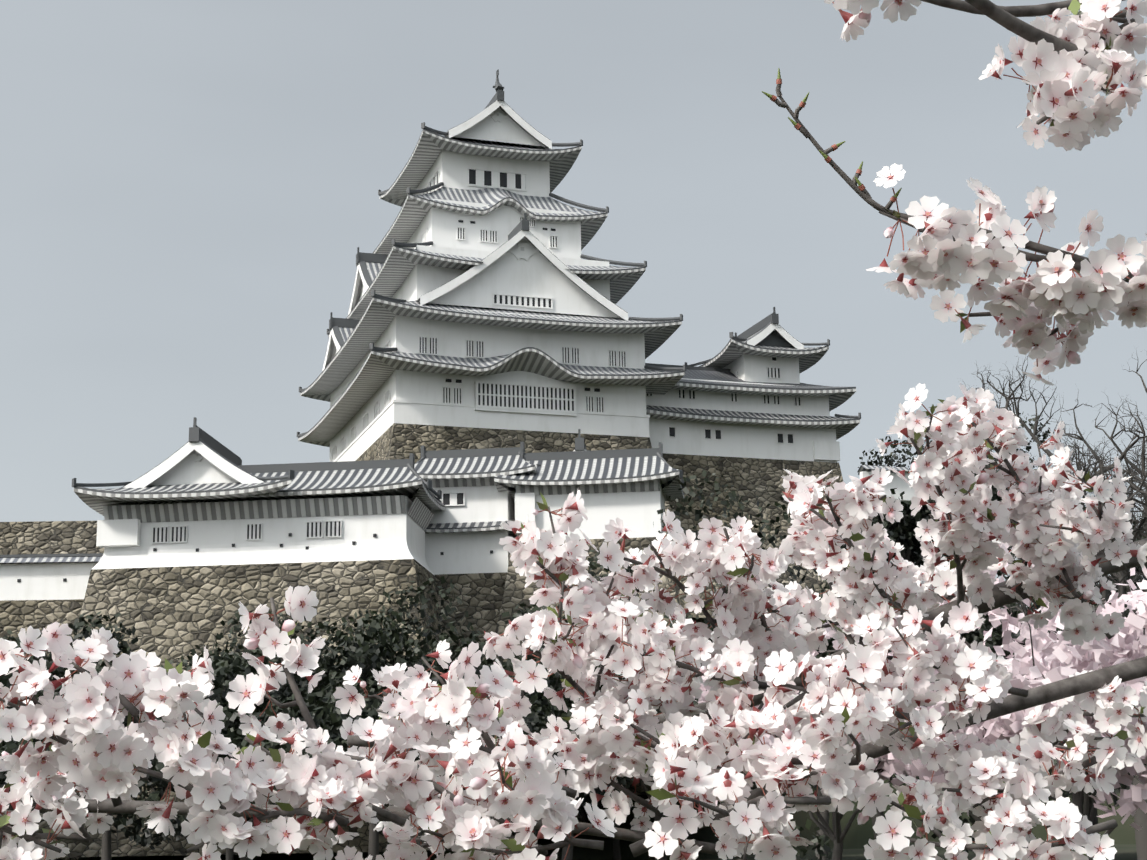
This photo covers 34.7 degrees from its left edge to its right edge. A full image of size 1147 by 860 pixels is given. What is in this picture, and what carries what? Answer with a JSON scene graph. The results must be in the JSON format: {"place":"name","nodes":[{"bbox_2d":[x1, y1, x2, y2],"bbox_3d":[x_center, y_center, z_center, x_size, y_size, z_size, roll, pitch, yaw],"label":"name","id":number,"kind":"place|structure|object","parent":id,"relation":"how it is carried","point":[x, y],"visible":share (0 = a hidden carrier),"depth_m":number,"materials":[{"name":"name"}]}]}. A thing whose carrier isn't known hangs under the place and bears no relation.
{"place":"outdoors","nodes":[
{"label":"outdoors","id":0,"kind":"place"},
{"bbox_2d":[0,0,1146,609],"label":"sky","id":1,"kind":"structure","parent":0,"point":[189,196],"materials":[{"name":"grey"}]},
{"bbox_2d":[78,611,1136,859],"bbox_3d":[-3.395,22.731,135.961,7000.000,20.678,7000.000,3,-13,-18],"label":"ground","id":2,"kind":"structure","parent":0,"point":[858,837],"depth_m":105.95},
{"bbox_2d":[0,553,102,678],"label":"wall","id":3,"kind":"structure","parent":2,"relation":"on","point":[40,592],"depth_m":112.91,"materials":[{"name":"paint"}]},
{"bbox_2d":[0,521,104,859],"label":"terrace wall","id":4,"kind":"structure","parent":2,"relation":"on","point":[56,537],"depth_m":127.55,"materials":[{"name":"stone"}]},
{"bbox_2d":[7,417,516,857],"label":"turret","id":5,"kind":"object","parent":2,"relation":"on","point":[201,533],"visible":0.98,"depth_m":104.20,"materials":[{"name":"paint"}]},
{"bbox_2d":[414,442,587,827],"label":"turret","id":6,"kind":"object","parent":2,"relation":"on","point":[465,551],"visible":0.33,"depth_m":110.29,"materials":[{"name":"paint"}]},
{"bbox_2d":[297,69,719,627],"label":"keep","id":7,"kind":"structure","parent":2,"relation":"on","point":[485,311],"depth_m":144.47,"materials":[{"name":"paint"}]},
{"bbox_2d":[0,411,1146,859],"bbox_3d":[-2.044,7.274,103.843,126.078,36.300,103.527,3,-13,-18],"label":"evergreen","id":8,"kind":"object","parent":2,"relation":"on","point":[378,653],"depth_m":82.11,"materials":[{"name":"plant"}]},
{"bbox_2d":[0,0,1146,859],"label":"cherry tree branches","id":9,"kind":"object","parent":2,"relation":"on","point":[1006,18],"visible":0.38,"depth_m":1.84,"materials":[{"name":"brown plant"}]},
{"bbox_2d":[0,0,1146,859],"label":"blossoms","id":10,"kind":"object","parent":9,"relation":"on","point":[84,716],"visible":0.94,"depth_m":1.74,"materials":[{"name":"white plant"}]},
{"bbox_2d":[493,442,684,794],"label":"turret","id":11,"kind":"object","parent":2,"relation":"on","point":[630,488],"visible":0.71,"depth_m":109.10,"materials":[{"name":"paint"}]},
{"bbox_2d":[573,429,589,450],"bbox_3d":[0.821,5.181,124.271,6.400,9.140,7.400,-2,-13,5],"label":"roof ornament","id":12,"kind":"structure","parent":11,"relation":"on","point":[579,444],"depth_m":121.51,"materials":[{"name":"paint"}]},
{"bbox_2d":[645,307,885,601],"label":"turret","id":13,"kind":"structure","parent":2,"relation":"on","point":[747,415],"depth_m":149.35,"materials":[{"name":"paint"}]},
{"bbox_2d":[857,465,936,502],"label":"wall","id":14,"kind":"structure","parent":2,"relation":"on","point":[901,485],"depth_m":147.57,"materials":[{"name":"paint"}]},
{"bbox_2d":[689,541,1146,859],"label":"cherry","id":15,"kind":"object","parent":2,"relation":"on","point":[1055,659],"depth_m":40.73,"materials":[{"name":"pink plant"}]},
{"bbox_2d":[963,348,1146,859],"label":"bare tree","id":16,"kind":"object","parent":2,"relation":"on","point":[1140,817],"visible":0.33,"depth_m":64.28,"materials":[{"name":"grey"}]}
]}

